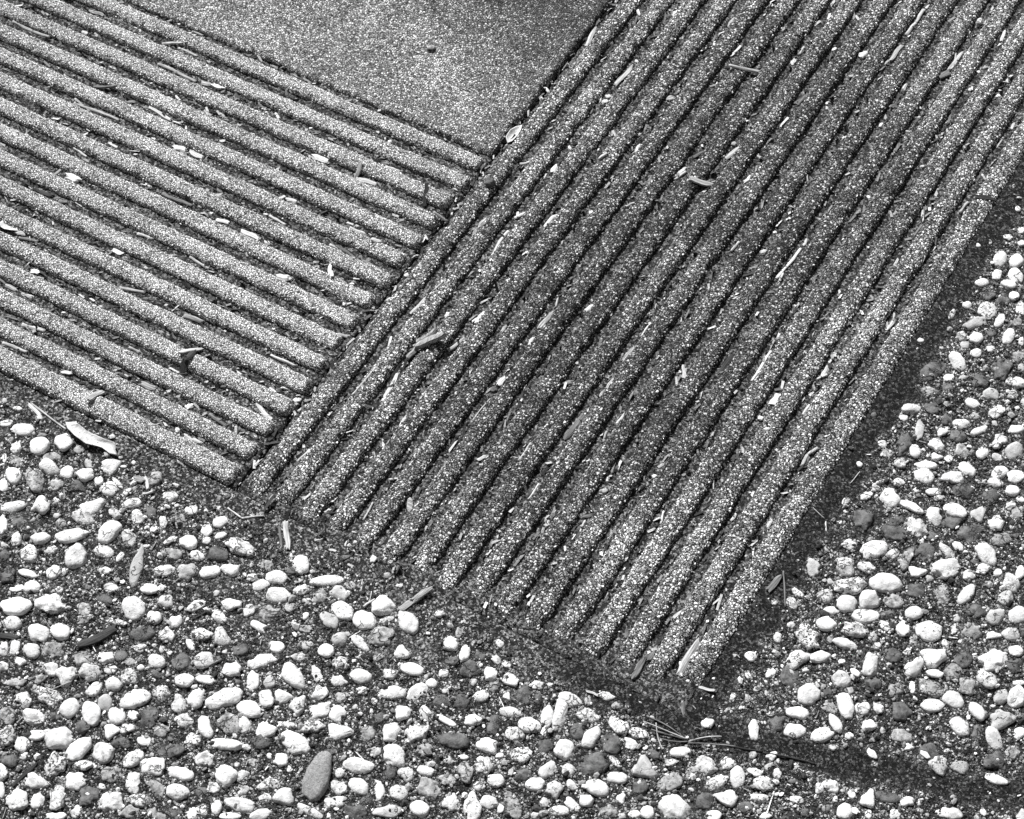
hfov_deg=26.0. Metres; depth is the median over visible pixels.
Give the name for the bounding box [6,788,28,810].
pebble
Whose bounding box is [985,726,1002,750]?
pebble
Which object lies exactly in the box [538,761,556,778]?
pebble
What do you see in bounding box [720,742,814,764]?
twig
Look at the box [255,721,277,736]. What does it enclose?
pebble
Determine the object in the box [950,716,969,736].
pebble
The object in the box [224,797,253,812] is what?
pebble
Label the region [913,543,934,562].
pebble
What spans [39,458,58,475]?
pebble
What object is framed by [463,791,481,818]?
pebble
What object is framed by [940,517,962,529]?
pebble
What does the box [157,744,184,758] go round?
pebble
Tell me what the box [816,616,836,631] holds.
pebble
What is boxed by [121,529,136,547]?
pebble
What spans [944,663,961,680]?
pebble
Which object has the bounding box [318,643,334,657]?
pebble
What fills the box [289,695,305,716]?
pebble
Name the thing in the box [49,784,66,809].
pebble
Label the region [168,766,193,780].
pebble
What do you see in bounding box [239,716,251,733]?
pebble
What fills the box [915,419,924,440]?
pebble
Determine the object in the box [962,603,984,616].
pebble
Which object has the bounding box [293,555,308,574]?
pebble
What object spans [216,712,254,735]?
pebble
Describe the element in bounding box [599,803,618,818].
pebble
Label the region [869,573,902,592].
pebble
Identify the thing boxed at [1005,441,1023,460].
pebble
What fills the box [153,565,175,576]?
pebble
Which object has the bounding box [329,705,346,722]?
pebble
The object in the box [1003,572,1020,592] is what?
pebble
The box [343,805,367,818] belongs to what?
pebble
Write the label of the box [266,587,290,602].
pebble
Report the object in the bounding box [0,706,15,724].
pebble
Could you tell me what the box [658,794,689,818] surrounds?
pebble
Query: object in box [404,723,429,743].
pebble
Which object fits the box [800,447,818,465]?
twig
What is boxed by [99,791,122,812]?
pebble
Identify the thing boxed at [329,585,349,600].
pebble
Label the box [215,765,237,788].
pebble
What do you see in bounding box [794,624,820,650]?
pebble
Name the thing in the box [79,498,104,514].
pebble
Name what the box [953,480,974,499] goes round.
pebble
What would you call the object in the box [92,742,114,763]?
pebble
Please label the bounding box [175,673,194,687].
pebble
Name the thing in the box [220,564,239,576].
pebble
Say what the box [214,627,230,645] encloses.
pebble
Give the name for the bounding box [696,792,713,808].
pebble
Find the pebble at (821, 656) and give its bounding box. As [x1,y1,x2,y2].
[810,650,830,662]
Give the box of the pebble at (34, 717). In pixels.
[23,708,44,726]
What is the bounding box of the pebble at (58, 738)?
[44,727,72,749]
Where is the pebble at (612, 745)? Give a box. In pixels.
[601,734,622,754]
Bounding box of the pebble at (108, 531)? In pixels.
[98,520,121,543]
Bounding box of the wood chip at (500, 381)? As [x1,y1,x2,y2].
[496,376,504,386]
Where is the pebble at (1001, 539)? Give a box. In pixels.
[990,532,1013,546]
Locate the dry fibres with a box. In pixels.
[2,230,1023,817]
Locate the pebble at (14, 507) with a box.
[0,501,26,513]
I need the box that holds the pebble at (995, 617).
[986,609,1004,624]
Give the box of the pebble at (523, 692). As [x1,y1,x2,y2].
[516,685,530,705]
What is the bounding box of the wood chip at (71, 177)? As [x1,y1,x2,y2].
[64,173,80,182]
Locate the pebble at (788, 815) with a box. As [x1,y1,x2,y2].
[778,811,798,818]
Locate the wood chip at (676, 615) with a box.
[672,610,681,618]
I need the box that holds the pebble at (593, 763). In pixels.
[578,752,608,775]
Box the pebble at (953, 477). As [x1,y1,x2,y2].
[940,471,963,483]
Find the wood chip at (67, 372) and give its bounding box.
[61,370,72,374]
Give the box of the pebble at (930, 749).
[918,743,937,762]
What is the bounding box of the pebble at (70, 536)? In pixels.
[55,528,89,543]
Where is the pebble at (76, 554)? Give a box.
[65,543,87,568]
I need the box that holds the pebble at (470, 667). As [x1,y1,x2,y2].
[459,660,479,677]
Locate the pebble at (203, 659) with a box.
[194,652,214,668]
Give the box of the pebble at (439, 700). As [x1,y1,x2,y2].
[433,694,450,706]
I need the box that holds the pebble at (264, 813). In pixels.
[249,808,271,818]
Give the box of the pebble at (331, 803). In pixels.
[324,796,348,810]
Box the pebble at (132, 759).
[123,749,143,767]
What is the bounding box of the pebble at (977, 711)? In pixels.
[969,702,984,720]
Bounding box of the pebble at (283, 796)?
[272,787,293,805]
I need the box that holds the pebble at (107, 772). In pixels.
[101,766,124,783]
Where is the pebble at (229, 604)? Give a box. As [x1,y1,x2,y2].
[221,598,241,610]
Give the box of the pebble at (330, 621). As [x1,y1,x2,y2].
[320,611,338,629]
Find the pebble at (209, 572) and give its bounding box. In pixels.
[199,565,220,579]
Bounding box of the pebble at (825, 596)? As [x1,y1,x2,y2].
[816,589,832,603]
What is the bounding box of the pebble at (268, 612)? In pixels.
[259,605,282,622]
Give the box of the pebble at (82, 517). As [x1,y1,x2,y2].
[72,509,93,525]
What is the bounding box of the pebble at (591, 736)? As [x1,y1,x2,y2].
[581,726,600,748]
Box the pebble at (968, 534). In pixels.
[957,526,978,544]
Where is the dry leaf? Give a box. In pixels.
[66,422,117,454]
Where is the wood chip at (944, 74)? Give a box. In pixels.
[939,69,950,78]
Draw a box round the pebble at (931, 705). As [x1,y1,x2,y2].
[920,699,944,712]
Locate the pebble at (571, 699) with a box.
[559,691,582,706]
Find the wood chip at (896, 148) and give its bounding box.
[893,142,899,151]
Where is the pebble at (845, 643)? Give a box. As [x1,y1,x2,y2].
[832,637,857,650]
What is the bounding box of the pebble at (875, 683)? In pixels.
[863,677,881,692]
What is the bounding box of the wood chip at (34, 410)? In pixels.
[28,403,42,419]
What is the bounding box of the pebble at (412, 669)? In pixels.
[400,662,423,675]
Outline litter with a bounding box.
[0,0,1023,701]
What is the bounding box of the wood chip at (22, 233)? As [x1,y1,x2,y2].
[14,231,24,235]
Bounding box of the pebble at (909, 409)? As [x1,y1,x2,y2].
[901,403,920,414]
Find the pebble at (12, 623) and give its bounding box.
[2,616,21,630]
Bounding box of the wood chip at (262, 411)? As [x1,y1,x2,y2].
[255,403,273,419]
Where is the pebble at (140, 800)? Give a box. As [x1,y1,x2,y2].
[128,794,152,807]
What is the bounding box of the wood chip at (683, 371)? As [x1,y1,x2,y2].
[682,365,685,378]
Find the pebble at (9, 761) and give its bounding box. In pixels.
[0,754,17,767]
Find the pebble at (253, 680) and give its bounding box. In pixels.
[247,670,259,691]
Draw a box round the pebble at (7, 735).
[0,725,15,746]
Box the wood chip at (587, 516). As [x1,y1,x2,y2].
[582,513,592,517]
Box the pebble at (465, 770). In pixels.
[457,760,473,783]
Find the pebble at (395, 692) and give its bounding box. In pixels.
[378,686,405,699]
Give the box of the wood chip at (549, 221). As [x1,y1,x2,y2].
[544,214,557,227]
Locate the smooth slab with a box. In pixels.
[125,0,618,160]
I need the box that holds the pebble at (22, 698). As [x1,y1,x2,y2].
[15,691,32,704]
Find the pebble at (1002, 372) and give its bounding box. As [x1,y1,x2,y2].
[992,358,1013,380]
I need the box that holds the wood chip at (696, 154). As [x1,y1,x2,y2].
[692,151,703,157]
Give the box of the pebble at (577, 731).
[570,723,585,739]
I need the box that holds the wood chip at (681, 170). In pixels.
[672,167,686,176]
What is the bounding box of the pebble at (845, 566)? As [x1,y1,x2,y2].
[836,557,854,576]
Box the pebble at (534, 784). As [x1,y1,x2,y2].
[525,777,544,791]
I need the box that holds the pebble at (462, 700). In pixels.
[454,693,469,709]
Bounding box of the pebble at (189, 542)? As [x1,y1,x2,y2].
[179,535,197,550]
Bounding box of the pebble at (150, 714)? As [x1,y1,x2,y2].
[140,706,158,729]
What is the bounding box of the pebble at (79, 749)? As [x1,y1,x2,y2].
[65,737,91,761]
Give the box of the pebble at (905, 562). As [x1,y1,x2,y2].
[898,546,914,572]
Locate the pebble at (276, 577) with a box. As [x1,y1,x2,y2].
[265,570,287,584]
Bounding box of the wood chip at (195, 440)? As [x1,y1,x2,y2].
[192,438,203,443]
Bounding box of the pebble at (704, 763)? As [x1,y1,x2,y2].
[695,755,717,774]
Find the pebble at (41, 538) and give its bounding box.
[31,532,50,544]
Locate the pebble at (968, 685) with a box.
[958,675,978,695]
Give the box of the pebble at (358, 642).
[351,635,368,651]
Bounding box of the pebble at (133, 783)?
[125,772,140,793]
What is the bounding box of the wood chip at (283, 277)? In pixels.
[276,274,290,280]
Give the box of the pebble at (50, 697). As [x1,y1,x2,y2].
[34,686,62,706]
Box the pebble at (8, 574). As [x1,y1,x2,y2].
[0,566,15,583]
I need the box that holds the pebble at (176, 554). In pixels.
[165,548,182,560]
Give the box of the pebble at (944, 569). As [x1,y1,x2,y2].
[931,558,960,579]
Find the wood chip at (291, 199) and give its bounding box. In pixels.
[286,198,298,202]
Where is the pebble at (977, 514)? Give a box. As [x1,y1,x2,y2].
[970,506,985,523]
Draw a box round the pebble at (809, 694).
[797,683,820,705]
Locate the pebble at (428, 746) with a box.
[413,743,433,757]
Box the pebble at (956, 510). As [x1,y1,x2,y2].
[942,503,966,518]
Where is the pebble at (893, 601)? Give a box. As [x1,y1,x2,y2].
[883,594,904,608]
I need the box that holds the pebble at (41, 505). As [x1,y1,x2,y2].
[30,495,49,514]
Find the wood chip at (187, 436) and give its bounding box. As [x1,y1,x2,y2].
[184,433,192,440]
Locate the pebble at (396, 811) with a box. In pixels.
[372,804,401,817]
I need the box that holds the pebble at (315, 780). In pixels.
[302,751,331,801]
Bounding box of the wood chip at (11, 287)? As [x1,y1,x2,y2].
[5,284,17,290]
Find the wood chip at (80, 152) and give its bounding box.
[73,147,87,156]
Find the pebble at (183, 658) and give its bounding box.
[171,652,192,671]
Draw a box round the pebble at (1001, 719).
[990,709,1016,730]
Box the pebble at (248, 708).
[236,700,260,717]
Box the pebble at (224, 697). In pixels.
[205,687,242,709]
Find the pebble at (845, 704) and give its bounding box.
[836,693,853,719]
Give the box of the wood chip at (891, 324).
[885,320,895,330]
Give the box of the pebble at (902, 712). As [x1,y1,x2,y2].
[892,702,912,722]
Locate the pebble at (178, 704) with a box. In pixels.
[171,694,185,714]
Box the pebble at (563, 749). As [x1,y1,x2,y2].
[553,739,574,760]
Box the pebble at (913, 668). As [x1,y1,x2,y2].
[903,657,924,677]
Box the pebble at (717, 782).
[706,774,728,790]
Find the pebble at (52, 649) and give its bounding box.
[41,642,64,659]
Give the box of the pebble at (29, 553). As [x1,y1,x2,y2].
[20,544,37,562]
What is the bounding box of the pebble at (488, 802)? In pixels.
[480,795,498,809]
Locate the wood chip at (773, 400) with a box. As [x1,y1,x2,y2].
[768,392,780,404]
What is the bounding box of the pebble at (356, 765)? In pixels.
[343,757,374,773]
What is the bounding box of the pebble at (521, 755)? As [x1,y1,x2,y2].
[510,747,532,763]
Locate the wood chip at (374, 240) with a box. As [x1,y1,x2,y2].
[371,237,382,242]
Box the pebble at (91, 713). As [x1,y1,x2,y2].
[82,701,100,726]
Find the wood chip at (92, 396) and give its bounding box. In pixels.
[86,390,105,401]
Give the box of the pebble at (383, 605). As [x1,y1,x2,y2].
[371,595,395,615]
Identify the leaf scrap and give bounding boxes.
[0,220,18,230]
[506,125,521,142]
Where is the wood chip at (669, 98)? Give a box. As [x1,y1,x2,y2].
[666,95,674,100]
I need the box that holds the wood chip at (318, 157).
[308,154,328,162]
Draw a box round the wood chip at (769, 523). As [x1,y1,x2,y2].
[766,519,772,526]
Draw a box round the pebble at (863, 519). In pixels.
[853,509,873,531]
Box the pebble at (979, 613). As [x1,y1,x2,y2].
[965,608,984,618]
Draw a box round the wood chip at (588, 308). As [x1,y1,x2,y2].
[584,304,593,311]
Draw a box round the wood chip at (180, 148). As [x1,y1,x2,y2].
[173,145,185,151]
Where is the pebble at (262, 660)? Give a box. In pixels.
[252,654,277,669]
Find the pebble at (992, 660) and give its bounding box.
[978,649,1007,671]
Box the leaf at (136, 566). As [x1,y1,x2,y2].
[129,545,144,587]
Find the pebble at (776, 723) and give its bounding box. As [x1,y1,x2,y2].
[767,716,786,731]
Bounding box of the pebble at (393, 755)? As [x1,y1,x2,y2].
[383,744,405,767]
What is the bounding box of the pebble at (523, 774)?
[513,767,531,781]
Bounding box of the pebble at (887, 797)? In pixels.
[874,791,900,803]
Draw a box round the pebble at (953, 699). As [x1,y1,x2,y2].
[942,691,964,708]
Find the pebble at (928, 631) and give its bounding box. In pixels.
[915,621,942,641]
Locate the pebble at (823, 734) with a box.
[810,727,834,742]
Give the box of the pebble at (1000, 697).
[993,689,1007,704]
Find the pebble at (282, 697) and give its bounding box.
[275,689,293,704]
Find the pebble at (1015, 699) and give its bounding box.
[1007,685,1023,707]
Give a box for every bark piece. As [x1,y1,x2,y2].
[0,633,19,639]
[35,188,52,197]
[77,624,118,648]
[178,347,203,372]
[263,494,275,511]
[423,183,427,206]
[629,657,646,679]
[646,645,658,660]
[676,637,700,676]
[717,355,733,375]
[726,62,738,68]
[975,194,993,200]
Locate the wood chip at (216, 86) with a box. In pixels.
[210,83,224,89]
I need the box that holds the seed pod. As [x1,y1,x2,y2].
[407,497,413,512]
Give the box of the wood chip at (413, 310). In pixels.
[410,296,425,313]
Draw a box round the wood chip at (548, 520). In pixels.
[545,510,555,527]
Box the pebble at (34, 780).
[25,772,50,788]
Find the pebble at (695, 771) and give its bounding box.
[685,766,702,781]
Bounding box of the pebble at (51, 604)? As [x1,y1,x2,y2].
[34,593,66,614]
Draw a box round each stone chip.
[293,398,301,402]
[370,555,376,562]
[427,45,435,49]
[435,610,445,617]
[485,176,495,187]
[490,386,497,392]
[599,488,607,493]
[858,51,867,59]
[975,18,981,24]
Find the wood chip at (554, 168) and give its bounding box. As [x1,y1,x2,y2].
[550,164,557,172]
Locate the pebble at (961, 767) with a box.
[950,761,968,775]
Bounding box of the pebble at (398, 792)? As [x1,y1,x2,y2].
[389,785,407,800]
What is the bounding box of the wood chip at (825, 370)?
[821,365,828,377]
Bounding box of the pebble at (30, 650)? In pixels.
[23,643,39,658]
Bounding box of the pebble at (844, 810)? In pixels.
[836,803,852,818]
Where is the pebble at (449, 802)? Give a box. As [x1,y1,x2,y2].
[439,794,460,811]
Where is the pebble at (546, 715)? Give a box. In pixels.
[540,705,553,727]
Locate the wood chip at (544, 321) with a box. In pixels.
[537,310,553,328]
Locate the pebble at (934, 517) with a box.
[926,507,941,526]
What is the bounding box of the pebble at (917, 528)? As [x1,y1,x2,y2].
[905,517,927,537]
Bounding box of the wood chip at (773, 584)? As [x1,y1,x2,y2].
[765,574,782,591]
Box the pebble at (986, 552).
[975,543,996,565]
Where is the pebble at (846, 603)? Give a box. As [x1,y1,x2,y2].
[836,595,857,612]
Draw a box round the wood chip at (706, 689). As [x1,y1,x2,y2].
[698,686,714,691]
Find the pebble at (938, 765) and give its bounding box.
[928,756,947,775]
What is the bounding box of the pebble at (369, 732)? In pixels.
[360,726,375,740]
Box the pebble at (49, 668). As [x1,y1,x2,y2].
[42,662,57,676]
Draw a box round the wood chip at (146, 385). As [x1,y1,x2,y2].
[140,381,156,390]
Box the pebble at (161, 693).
[152,685,170,703]
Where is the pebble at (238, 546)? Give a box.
[225,537,254,555]
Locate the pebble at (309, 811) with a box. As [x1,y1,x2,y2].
[297,803,322,818]
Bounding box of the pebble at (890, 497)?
[879,488,900,507]
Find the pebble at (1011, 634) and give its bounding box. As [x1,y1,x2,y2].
[1001,627,1019,642]
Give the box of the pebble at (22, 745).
[14,737,30,752]
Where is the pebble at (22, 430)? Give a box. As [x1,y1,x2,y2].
[12,424,34,436]
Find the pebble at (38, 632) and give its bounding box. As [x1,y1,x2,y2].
[28,624,49,642]
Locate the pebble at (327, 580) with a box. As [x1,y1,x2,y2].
[309,575,343,586]
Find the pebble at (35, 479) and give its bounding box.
[25,468,44,492]
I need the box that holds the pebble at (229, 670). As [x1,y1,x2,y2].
[221,662,241,677]
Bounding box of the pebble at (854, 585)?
[832,577,866,594]
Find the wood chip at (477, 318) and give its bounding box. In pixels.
[474,311,484,323]
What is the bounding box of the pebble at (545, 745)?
[538,739,552,752]
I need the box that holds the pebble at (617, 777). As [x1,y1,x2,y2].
[606,772,627,783]
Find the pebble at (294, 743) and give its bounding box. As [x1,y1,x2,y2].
[281,730,310,754]
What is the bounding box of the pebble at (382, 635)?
[367,626,394,646]
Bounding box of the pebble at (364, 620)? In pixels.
[353,610,376,629]
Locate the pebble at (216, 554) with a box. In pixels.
[207,546,228,561]
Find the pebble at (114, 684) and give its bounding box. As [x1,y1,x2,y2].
[105,677,122,691]
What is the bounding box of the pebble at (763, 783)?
[753,776,775,791]
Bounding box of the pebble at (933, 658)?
[920,649,947,668]
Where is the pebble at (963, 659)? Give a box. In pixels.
[953,651,972,669]
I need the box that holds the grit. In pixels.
[0,184,1023,818]
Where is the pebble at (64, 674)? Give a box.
[55,666,75,687]
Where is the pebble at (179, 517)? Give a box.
[171,512,186,527]
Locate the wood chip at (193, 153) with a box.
[189,149,204,158]
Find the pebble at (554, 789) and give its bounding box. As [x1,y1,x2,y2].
[545,780,563,799]
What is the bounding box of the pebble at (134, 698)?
[119,689,151,708]
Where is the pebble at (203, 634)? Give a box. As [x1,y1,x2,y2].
[190,628,213,640]
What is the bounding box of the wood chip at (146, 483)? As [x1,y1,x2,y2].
[144,476,148,488]
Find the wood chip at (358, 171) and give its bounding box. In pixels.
[354,160,362,177]
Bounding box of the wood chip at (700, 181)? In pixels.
[688,176,713,186]
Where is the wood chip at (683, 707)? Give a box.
[681,700,685,714]
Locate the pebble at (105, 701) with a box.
[98,694,112,711]
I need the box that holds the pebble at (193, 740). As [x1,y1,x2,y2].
[184,732,200,748]
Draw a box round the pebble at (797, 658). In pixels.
[786,650,810,670]
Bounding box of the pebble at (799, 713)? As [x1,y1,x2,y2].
[786,706,809,719]
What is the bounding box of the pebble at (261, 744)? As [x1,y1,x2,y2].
[251,734,271,750]
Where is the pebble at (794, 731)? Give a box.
[784,723,805,739]
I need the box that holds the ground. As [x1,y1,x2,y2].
[0,156,1023,818]
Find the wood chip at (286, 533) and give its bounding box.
[283,520,290,549]
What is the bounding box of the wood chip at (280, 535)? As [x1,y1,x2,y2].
[278,526,282,546]
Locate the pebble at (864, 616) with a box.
[851,609,879,623]
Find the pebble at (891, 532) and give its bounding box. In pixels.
[881,524,908,542]
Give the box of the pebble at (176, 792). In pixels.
[166,784,189,800]
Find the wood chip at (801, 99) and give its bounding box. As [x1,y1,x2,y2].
[795,93,808,105]
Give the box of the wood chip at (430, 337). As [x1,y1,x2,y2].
[406,328,446,359]
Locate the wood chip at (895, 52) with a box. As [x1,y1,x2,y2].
[889,45,903,61]
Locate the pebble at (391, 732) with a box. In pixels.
[382,722,400,741]
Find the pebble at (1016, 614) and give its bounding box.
[1008,606,1023,623]
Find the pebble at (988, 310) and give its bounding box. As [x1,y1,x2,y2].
[977,302,996,320]
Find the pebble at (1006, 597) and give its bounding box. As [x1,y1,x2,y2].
[997,590,1013,605]
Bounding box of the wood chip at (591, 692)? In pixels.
[586,690,597,696]
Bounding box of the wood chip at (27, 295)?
[21,292,34,297]
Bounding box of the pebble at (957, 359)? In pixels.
[949,351,966,370]
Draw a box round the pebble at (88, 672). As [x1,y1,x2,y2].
[79,663,101,681]
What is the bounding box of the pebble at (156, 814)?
[147,808,165,818]
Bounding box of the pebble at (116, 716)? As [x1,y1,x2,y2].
[108,708,125,724]
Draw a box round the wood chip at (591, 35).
[585,26,596,45]
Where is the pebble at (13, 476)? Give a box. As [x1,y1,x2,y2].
[5,467,21,484]
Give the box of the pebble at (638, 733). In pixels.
[629,727,648,739]
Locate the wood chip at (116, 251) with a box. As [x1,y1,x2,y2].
[111,247,124,254]
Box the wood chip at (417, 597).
[397,586,432,609]
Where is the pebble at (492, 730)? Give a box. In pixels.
[487,715,499,735]
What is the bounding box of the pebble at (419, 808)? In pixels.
[409,800,429,817]
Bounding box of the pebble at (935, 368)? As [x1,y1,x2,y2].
[920,361,946,381]
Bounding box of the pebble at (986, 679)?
[976,668,997,688]
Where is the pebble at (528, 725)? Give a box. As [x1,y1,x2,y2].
[518,717,540,732]
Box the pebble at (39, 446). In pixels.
[30,437,49,455]
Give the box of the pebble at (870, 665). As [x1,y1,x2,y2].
[862,652,877,676]
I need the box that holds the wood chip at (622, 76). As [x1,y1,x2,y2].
[613,64,632,85]
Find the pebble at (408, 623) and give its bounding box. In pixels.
[398,610,418,634]
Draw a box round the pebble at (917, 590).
[907,583,924,598]
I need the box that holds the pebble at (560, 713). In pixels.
[551,698,567,731]
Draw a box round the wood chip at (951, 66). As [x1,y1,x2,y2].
[947,51,963,69]
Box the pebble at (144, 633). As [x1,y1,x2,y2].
[129,626,155,641]
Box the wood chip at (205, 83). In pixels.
[201,80,210,85]
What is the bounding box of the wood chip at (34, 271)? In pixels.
[29,269,39,274]
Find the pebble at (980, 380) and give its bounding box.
[971,374,989,387]
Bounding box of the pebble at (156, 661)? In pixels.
[148,654,165,668]
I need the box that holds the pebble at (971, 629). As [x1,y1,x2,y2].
[961,622,981,640]
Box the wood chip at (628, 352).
[621,346,633,360]
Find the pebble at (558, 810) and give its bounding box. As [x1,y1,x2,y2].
[547,805,569,815]
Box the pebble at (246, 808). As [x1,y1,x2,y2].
[240,799,254,812]
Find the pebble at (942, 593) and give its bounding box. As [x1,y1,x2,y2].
[934,585,949,604]
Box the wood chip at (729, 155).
[724,146,739,159]
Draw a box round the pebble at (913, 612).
[905,606,922,619]
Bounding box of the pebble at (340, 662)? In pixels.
[332,656,349,669]
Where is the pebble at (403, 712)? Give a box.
[395,705,411,720]
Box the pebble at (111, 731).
[104,724,120,740]
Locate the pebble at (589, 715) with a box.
[576,708,599,722]
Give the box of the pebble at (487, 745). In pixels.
[476,737,497,754]
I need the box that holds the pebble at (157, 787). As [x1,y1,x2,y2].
[145,779,164,796]
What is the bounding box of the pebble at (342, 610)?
[331,601,353,620]
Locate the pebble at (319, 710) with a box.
[309,702,329,718]
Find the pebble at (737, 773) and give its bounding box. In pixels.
[730,766,744,788]
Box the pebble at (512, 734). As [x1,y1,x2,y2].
[505,727,524,741]
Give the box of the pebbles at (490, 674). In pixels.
[0,184,1023,818]
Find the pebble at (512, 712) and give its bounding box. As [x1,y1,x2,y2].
[499,706,523,718]
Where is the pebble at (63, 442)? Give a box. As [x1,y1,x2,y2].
[54,433,72,451]
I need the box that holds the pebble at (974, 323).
[963,316,986,330]
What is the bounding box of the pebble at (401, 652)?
[394,645,410,658]
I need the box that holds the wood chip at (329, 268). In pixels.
[328,264,331,273]
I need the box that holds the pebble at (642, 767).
[631,755,656,780]
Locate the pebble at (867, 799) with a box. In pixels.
[859,789,874,807]
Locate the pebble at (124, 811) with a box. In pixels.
[120,804,138,818]
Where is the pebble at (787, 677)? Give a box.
[780,666,799,689]
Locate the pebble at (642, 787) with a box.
[632,780,648,795]
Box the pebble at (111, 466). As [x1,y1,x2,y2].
[102,459,121,475]
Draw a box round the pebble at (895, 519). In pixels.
[884,515,907,524]
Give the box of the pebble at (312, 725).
[299,718,325,732]
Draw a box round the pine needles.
[643,716,735,749]
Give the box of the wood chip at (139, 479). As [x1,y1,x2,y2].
[132,476,145,482]
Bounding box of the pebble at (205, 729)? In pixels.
[198,716,213,738]
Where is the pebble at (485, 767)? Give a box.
[475,757,493,775]
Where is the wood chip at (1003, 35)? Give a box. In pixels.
[1000,30,1005,40]
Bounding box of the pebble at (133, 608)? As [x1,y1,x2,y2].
[121,596,144,620]
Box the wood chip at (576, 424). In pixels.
[563,413,585,439]
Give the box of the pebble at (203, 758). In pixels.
[195,750,214,766]
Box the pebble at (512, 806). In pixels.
[504,791,522,818]
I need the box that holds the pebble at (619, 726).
[608,716,629,736]
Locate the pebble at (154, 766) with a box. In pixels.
[139,757,164,775]
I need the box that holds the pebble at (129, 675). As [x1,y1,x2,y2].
[120,668,137,684]
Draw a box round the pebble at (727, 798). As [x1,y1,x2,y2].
[713,790,737,806]
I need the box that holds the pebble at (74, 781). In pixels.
[66,772,86,790]
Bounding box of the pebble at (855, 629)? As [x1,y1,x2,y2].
[842,621,868,637]
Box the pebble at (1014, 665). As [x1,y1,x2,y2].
[1006,658,1022,673]
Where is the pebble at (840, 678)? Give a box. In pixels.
[831,670,850,687]
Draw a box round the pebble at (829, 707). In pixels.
[821,700,837,714]
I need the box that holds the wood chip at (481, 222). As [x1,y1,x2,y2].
[478,218,486,227]
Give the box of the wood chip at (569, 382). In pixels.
[563,380,573,384]
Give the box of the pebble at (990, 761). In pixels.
[983,750,1005,770]
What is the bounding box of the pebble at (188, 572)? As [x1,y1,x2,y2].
[178,563,197,581]
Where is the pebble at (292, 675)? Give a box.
[281,662,304,689]
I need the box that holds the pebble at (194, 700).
[187,687,204,708]
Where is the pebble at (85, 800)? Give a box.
[79,786,99,807]
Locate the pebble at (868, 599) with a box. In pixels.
[859,589,879,608]
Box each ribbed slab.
[0,0,492,491]
[238,0,1023,714]
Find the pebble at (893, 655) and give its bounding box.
[885,648,901,663]
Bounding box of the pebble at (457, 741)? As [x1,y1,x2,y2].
[437,732,470,748]
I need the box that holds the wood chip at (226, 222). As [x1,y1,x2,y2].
[216,218,229,224]
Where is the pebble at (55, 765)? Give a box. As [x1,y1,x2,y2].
[44,751,66,776]
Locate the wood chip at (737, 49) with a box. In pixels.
[731,45,741,56]
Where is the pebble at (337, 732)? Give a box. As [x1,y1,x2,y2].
[328,723,353,740]
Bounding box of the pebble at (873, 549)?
[860,540,887,558]
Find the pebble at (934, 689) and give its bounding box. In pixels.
[919,679,943,698]
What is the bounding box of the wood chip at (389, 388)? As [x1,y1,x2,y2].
[381,373,398,400]
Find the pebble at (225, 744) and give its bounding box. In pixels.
[208,738,242,749]
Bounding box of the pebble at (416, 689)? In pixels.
[406,682,427,700]
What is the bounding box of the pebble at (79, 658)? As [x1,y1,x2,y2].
[74,650,91,667]
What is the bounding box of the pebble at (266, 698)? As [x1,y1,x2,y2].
[259,690,274,707]
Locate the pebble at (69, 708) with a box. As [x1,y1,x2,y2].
[59,698,79,718]
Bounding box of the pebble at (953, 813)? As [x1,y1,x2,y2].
[935,807,963,818]
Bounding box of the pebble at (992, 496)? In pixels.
[982,489,999,503]
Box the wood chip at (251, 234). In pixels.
[240,229,260,240]
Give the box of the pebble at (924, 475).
[914,468,934,483]
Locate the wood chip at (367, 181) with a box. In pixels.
[356,177,376,184]
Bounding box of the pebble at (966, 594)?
[956,584,974,604]
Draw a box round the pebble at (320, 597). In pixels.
[312,588,325,603]
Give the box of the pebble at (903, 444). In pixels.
[895,432,911,457]
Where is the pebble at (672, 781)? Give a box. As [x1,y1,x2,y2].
[657,772,682,792]
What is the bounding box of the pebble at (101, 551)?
[92,545,113,558]
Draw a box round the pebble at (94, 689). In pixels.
[85,682,102,696]
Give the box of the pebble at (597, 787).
[586,779,608,797]
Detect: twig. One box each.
[2,341,27,353]
[12,20,50,37]
[18,236,38,242]
[21,323,45,332]
[31,403,66,429]
[73,102,119,121]
[93,85,114,88]
[120,286,145,293]
[128,346,139,353]
[137,232,153,239]
[157,63,197,82]
[161,192,192,206]
[162,42,182,44]
[178,47,197,56]
[183,314,204,323]
[189,256,209,269]
[202,658,221,669]
[208,413,227,426]
[227,507,263,518]
[269,215,286,225]
[270,354,295,366]
[329,243,343,252]
[335,245,356,257]
[349,226,371,236]
[352,367,375,394]
[362,260,382,269]
[362,502,373,520]
[363,598,375,607]
[433,211,447,222]
[447,337,465,351]
[471,398,490,421]
[490,230,509,256]
[517,442,530,461]
[527,483,539,499]
[598,152,607,160]
[624,202,634,207]
[660,511,664,524]
[674,171,686,179]
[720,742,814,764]
[728,64,759,72]
[730,241,740,251]
[750,350,771,381]
[775,248,801,278]
[783,571,785,607]
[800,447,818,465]
[904,9,924,35]
[959,201,968,213]
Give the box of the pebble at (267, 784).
[256,777,279,790]
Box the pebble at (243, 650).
[233,642,248,656]
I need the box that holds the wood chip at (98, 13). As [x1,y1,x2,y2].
[89,9,104,15]
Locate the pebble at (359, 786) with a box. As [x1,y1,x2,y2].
[348,778,368,795]
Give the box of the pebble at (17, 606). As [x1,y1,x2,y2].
[0,597,31,616]
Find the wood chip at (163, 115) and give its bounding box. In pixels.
[148,106,172,120]
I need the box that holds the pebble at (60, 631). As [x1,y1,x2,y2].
[50,623,69,640]
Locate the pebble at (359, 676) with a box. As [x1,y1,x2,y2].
[350,669,371,683]
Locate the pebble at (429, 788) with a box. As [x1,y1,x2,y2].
[417,777,441,799]

